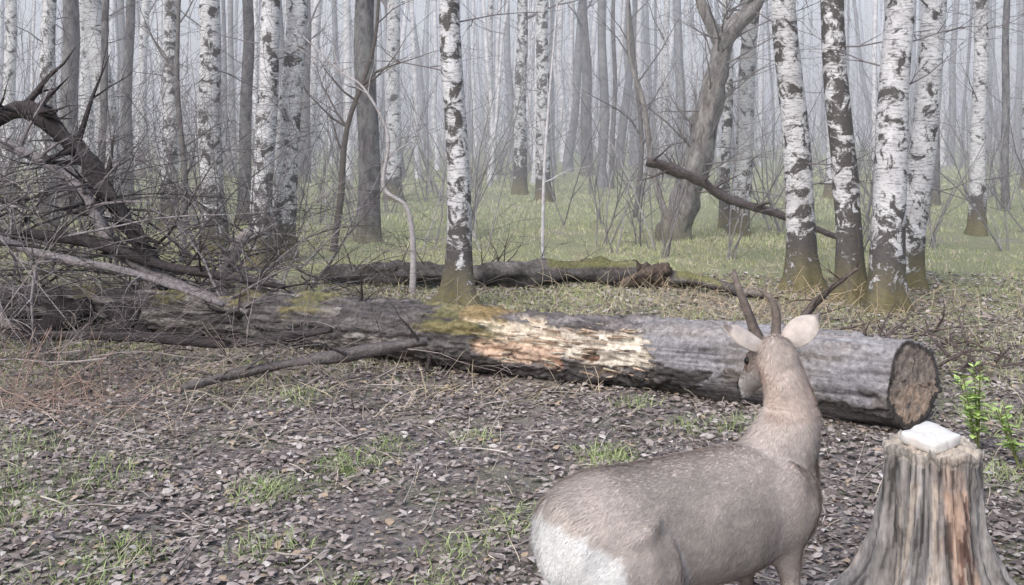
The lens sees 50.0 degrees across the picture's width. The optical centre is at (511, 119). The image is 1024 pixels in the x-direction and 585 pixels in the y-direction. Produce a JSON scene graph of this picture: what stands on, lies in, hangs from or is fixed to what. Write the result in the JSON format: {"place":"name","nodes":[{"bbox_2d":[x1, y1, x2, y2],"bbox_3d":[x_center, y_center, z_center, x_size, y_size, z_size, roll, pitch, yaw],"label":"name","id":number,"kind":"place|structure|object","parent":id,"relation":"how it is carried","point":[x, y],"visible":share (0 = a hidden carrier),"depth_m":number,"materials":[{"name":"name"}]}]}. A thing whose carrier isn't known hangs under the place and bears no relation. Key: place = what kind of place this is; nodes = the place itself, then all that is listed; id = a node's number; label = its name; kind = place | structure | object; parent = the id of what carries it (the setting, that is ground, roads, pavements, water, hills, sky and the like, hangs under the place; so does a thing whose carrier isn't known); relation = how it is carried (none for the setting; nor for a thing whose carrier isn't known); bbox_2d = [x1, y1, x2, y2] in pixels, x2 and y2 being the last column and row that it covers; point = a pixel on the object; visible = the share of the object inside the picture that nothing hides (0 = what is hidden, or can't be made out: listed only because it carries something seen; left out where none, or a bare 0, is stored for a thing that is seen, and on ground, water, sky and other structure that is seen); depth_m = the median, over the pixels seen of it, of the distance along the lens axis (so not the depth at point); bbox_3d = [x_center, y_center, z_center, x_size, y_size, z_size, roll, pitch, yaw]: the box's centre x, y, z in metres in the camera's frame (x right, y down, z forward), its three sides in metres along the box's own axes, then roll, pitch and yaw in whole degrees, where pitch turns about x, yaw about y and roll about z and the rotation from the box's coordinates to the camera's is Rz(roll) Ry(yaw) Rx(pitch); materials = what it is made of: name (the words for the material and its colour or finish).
{"place":"outdoors","nodes":[
{"label":"outdoors","id":0,"kind":"place"},
{"bbox_2d":[0,0,1015,122],"label":"sky","id":1,"kind":"structure","parent":0,"point":[184,3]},
{"bbox_2d":[0,122,1023,584],"bbox_3d":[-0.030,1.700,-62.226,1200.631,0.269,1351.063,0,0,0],"label":"ground","id":2,"kind":"structure","parent":0,"point":[528,254],"depth_m":6.26,"materials":[{"name":"brown soil"}]},
{"bbox_2d":[0,0,41,199],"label":"birch tree","id":3,"kind":"object","parent":2,"relation":"on","point":[11,10],"visible":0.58,"depth_m":21.91,"materials":[{"name":"white plant"}]},
{"bbox_2d":[19,0,126,218],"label":"aspen tree","id":4,"kind":"object","parent":2,"relation":"on","point":[70,8],"visible":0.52,"depth_m":18.89,"materials":[{"name":"grey plant"}]},
{"bbox_2d":[23,0,125,227],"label":"aspen tree","id":5,"kind":"object","parent":2,"relation":"on","point":[59,226],"visible":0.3,"depth_m":17.21,"materials":[{"name":"grey plant"}]},
{"bbox_2d":[0,0,157,230],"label":"birch tree","id":6,"kind":"object","parent":2,"relation":"on","point":[51,9],"visible":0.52,"depth_m":15.90,"materials":[{"name":"white plant"}]},
{"bbox_2d":[31,0,144,234],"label":"birch tree","id":7,"kind":"object","parent":2,"relation":"on","point":[90,9],"visible":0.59,"depth_m":16.55,"materials":[{"name":"white plant"}]},
{"bbox_2d":[79,0,147,194],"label":"birch tree","id":8,"kind":"object","parent":2,"relation":"on","point":[87,87],"visible":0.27,"depth_m":23.89,"materials":[{"name":"white plant"}]},
{"bbox_2d":[95,0,147,238],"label":"aspen tree","id":9,"kind":"object","parent":2,"relation":"on","point":[105,16],"visible":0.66,"depth_m":15.50,"materials":[{"name":"grey plant"}]},
{"bbox_2d":[85,0,162,207],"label":"aspen tree","id":10,"kind":"object","parent":2,"relation":"on","point":[129,26],"visible":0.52,"depth_m":20.92,"materials":[{"name":"grey plant"}]},
{"bbox_2d":[77,0,198,231],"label":"birch tree","id":11,"kind":"object","parent":2,"relation":"on","point":[170,9],"visible":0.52,"depth_m":16.62,"materials":[{"name":"white plant"}]},
{"bbox_2d":[133,0,160,178],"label":"birch tree","id":12,"kind":"object","parent":2,"relation":"on","point":[144,33],"visible":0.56,"depth_m":29.92,"materials":[{"name":"white plant"}]},
{"bbox_2d":[110,0,228,262],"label":"young aspen","id":13,"kind":"object","parent":2,"relation":"on","point":[177,75],"visible":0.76,"depth_m":12.98,"materials":[{"name":"grey plant"}]},
{"bbox_2d":[194,0,279,223],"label":"aspen tree","id":14,"kind":"object","parent":2,"relation":"on","point":[248,10],"visible":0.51,"depth_m":17.92,"materials":[{"name":"grey plant"}]},
{"bbox_2d":[138,0,346,257],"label":"birch tree","id":15,"kind":"object","parent":2,"relation":"on","point":[209,14],"visible":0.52,"depth_m":13.59,"materials":[{"name":"white plant"}]},
{"bbox_2d":[145,0,351,266],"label":"birch tree","id":16,"kind":"object","parent":2,"relation":"on","point":[269,42],"visible":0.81,"depth_m":12.52,"materials":[{"name":"white plant"}]},
{"bbox_2d":[0,0,571,413],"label":"brush pile","id":17,"kind":"object","parent":2,"relation":"on","point":[141,260],"visible":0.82,"depth_m":8.84,"materials":[{"name":"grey wood"}]},
{"bbox_2d":[200,0,372,264],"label":"birch tree","id":18,"kind":"object","parent":2,"relation":"on","point":[296,9],"visible":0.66,"depth_m":12.88,"materials":[{"name":"white plant"}]},
{"bbox_2d":[252,0,377,182],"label":"aspen tree","id":19,"kind":"object","parent":2,"relation":"on","point":[307,116],"visible":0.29,"depth_m":28.91,"materials":[{"name":"grey plant"}]},
{"bbox_2d":[301,0,390,243],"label":"aspen tree","id":20,"kind":"object","parent":2,"relation":"on","point":[367,115],"visible":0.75,"depth_m":14.85,"materials":[{"name":"grey plant"}]},
{"bbox_2d":[260,0,431,295],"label":"young birch","id":21,"kind":"object","parent":2,"relation":"on","point":[413,262],"visible":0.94,"depth_m":10.59,"materials":[{"name":"grey plant"}]},
{"bbox_2d":[303,0,480,251],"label":"young aspen","id":22,"kind":"object","parent":2,"relation":"on","point":[343,146],"visible":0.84,"depth_m":13.97,"materials":[{"name":"grey plant"}]},
{"bbox_2d":[376,0,435,202],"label":"birch tree","id":23,"kind":"object","parent":2,"relation":"on","point":[392,49],"visible":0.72,"depth_m":22.88,"materials":[{"name":"white plant"}]},
{"bbox_2d":[248,0,596,305],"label":"birch tree","id":24,"kind":"object","parent":2,"relation":"on","point":[457,151],"visible":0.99,"depth_m":9.80,"materials":[{"name":"white plant"}]},
{"bbox_2d":[0,261,941,429],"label":"fallen log","id":25,"kind":"object","parent":2,"relation":"on","point":[857,376],"visible":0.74,"depth_m":6.99,"materials":[{"name":"grey wood"}]},
{"bbox_2d":[468,0,532,174],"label":"birch tree","id":26,"kind":"object","parent":2,"relation":"on","point":[490,6],"visible":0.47,"depth_m":33.93,"materials":[{"name":"white plant"}]},
{"bbox_2d":[0,0,1023,187],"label":"distant forest","id":27,"kind":"object","parent":2,"relation":"on","point":[599,56],"visible":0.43,"depth_m":43.95,"materials":[{"name":"grey plant"}]},
{"bbox_2d":[0,0,1023,258],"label":"undergrowth","id":28,"kind":"object","parent":2,"relation":"on","point":[500,160],"visible":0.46,"depth_m":16.46,"materials":[{"name":"grey plant"}]},
{"bbox_2d":[0,228,1023,584],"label":"dry weeds","id":29,"kind":"object","parent":2,"relation":"on","point":[146,376],"visible":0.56,"depth_m":6.84,"materials":[{"name":"brown plant"}]},
{"bbox_2d":[0,271,1023,584],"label":"leaf litter","id":30,"kind":"object","parent":2,"relation":"on","point":[86,525],"visible":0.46,"depth_m":5.38,"materials":[{"name":"brown plant"}]},
{"bbox_2d":[0,141,1023,584],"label":"fallen twigs","id":31,"kind":"object","parent":2,"relation":"on","point":[378,458],"depth_m":5.89,"materials":[{"name":"brown wood"}]},
{"bbox_2d":[487,0,577,194],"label":"birch tree","id":32,"kind":"object","parent":2,"relation":"on","point":[520,185],"visible":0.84,"depth_m":25.87,"materials":[{"name":"white plant"}]},
{"bbox_2d":[289,210,778,299],"bbox_3d":[0.182,1.285,10.899,4.746,0.840,0.726,0,0,6],"label":"fallen log","id":33,"kind":"object","parent":2,"relation":"on","point":[591,270],"visible":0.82,"depth_m":10.93,"materials":[{"name":"wood"}]},
{"bbox_2d":[468,0,604,201],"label":"birch tree","id":34,"kind":"object","parent":2,"relation":"on","point":[541,55],"visible":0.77,"depth_m":22.90,"materials":[{"name":"white plant"}]},
{"bbox_2d":[517,0,598,257],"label":"young birch","id":35,"kind":"object","parent":2,"relation":"on","point":[544,181],"visible":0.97,"depth_m":11.29,"materials":[{"name":"grey plant"}]},
{"bbox_2d":[553,0,608,175],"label":"aspen tree","id":36,"kind":"object","parent":2,"relation":"on","point":[582,19],"visible":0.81,"depth_m":33.86,"materials":[{"name":"grey plant"}]},
{"bbox_2d":[608,0,652,189],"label":"aspen tree","id":37,"kind":"object","parent":2,"relation":"on","point":[614,68],"visible":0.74,"depth_m":27.93,"materials":[{"name":"grey plant"}]},
{"bbox_2d":[573,0,698,217],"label":"young aspen","id":38,"kind":"object","parent":2,"relation":"on","point":[641,138],"visible":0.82,"depth_m":18.96,"materials":[{"name":"grey plant"}]},
{"bbox_2d":[624,0,704,178],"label":"birch tree","id":39,"kind":"object","parent":2,"relation":"on","point":[665,60],"visible":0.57,"depth_m":32.93,"materials":[{"name":"white plant"}]},
{"bbox_2d":[529,269,824,584],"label":"roe deer","id":40,"kind":"object","parent":2,"relation":"on","point":[745,508],"visible":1,"depth_m":3.11},
{"bbox_2d":[635,0,807,237],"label":"birch tree","id":41,"kind":"object","parent":2,"relation":"on","point":[745,111],"visible":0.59,"depth_m":15.88,"materials":[{"name":"white plant"}]},
{"bbox_2d":[687,0,779,230],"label":"birch tree","id":42,"kind":"object","parent":2,"relation":"on","point":[727,122],"visible":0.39,"depth_m":16.92,"materials":[{"name":"white plant"}]},
{"bbox_2d":[597,0,920,241],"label":"willow tree","id":43,"kind":"object","parent":2,"relation":"on","point":[711,108],"visible":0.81,"depth_m":15.09,"materials":[{"name":"grey plant"}]},
{"bbox_2d":[717,0,814,147],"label":"aspen tree","id":44,"kind":"object","parent":2,"relation":"on","point":[757,41],"visible":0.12,"depth_m":24.88,"materials":[{"name":"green plant"}]},
{"bbox_2d":[769,65,875,199],"bbox_3d":[7.462,-4.674,23.930,3.459,13.000,2.712,0,0,-38],"label":"birch tree","id":45,"kind":"object","parent":2,"relation":"on","point":[828,194],"visible":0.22,"depth_m":23.92,"materials":[{"name":"white plant"}]},
{"bbox_2d":[724,0,952,295],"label":"birch tree","id":46,"kind":"object","parent":2,"relation":"on","point":[801,232],"visible":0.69,"depth_m":10.72,"materials":[{"name":"white plant"}]},
{"bbox_2d":[659,0,1023,314],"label":"birch tree","id":47,"kind":"object","parent":2,"relation":"on","point":[887,259],"visible":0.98,"depth_m":9.59,"materials":[{"name":"white plant"}]},
{"bbox_2d":[762,205,1023,377],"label":"fallen branch","id":48,"kind":"object","parent":2,"relation":"on","point":[813,304],"visible":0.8,"depth_m":8.21,"materials":[{"name":"brown wood"}]},
{"bbox_2d":[820,0,1019,306],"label":"birch tree","id":49,"kind":"object","parent":2,"relation":"on","point":[845,186],"visible":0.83,"depth_m":9.99,"materials":[{"name":"white plant"}]},
{"bbox_2d":[829,430,1017,584],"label":"tree stump","id":50,"kind":"object","parent":2,"relation":"on","point":[928,525],"visible":0.89,"depth_m":3.80,"materials":[{"name":"grey wood"}]},
{"bbox_2d":[900,421,960,453],"bbox_3d":[1.477,1.126,3.885,0.168,0.069,0.150,0,0,-32],"label":"salt lick block","id":51,"kind":"object","parent":50,"relation":"on","point":[926,436],"depth_m":3.86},
{"bbox_2d":[917,2,998,205],"bbox_3d":[8.317,-4.692,22.196,1.923,13.000,3.708,0,0,-21],"label":"aspen tree","id":52,"kind":"object","parent":2,"relation":"on","point":[936,196],"visible":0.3,"depth_m":21.93,"materials":[{"name":"grey plant"}]},
{"bbox_2d":[906,0,1020,291],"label":"birch tree","id":53,"kind":"object","parent":2,"relation":"on","point":[925,125],"visible":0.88,"depth_m":10.97,"materials":[{"name":"white plant"}]},
{"bbox_2d":[946,0,1023,236],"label":"birch tree","id":54,"kind":"object","parent":2,"relation":"on","point":[975,226],"visible":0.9,"depth_m":15.92,"materials":[{"name":"white plant"}]},
{"bbox_2d":[952,360,1023,471],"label":"elder sapling","id":55,"kind":"object","parent":2,"relation":"on","point":[1012,445],"visible":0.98,"depth_m":5.60,"materials":[{"name":"leaves"},{"name":"twig bark"}]},
{"bbox_2d":[965,5,1023,189],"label":"birch tree","id":56,"kind":"object","parent":2,"relation":"on","point":[1021,183],"visible":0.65,"depth_m":26.00,"materials":[{"name":"grey plant"}]},
{"bbox_2d":[988,0,1023,208],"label":"aspen tree","id":57,"kind":"object","parent":2,"relation":"on","point":[1006,76],"visible":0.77,"depth_m":20.98,"materials":[{"name":"grey plant"}]},
{"bbox_2d":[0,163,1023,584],"bbox_3d":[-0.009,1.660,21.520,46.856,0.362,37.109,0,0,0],"label":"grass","id":58,"kind":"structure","parent":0,"point":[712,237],"depth_m":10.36,"materials":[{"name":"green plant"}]}
]}

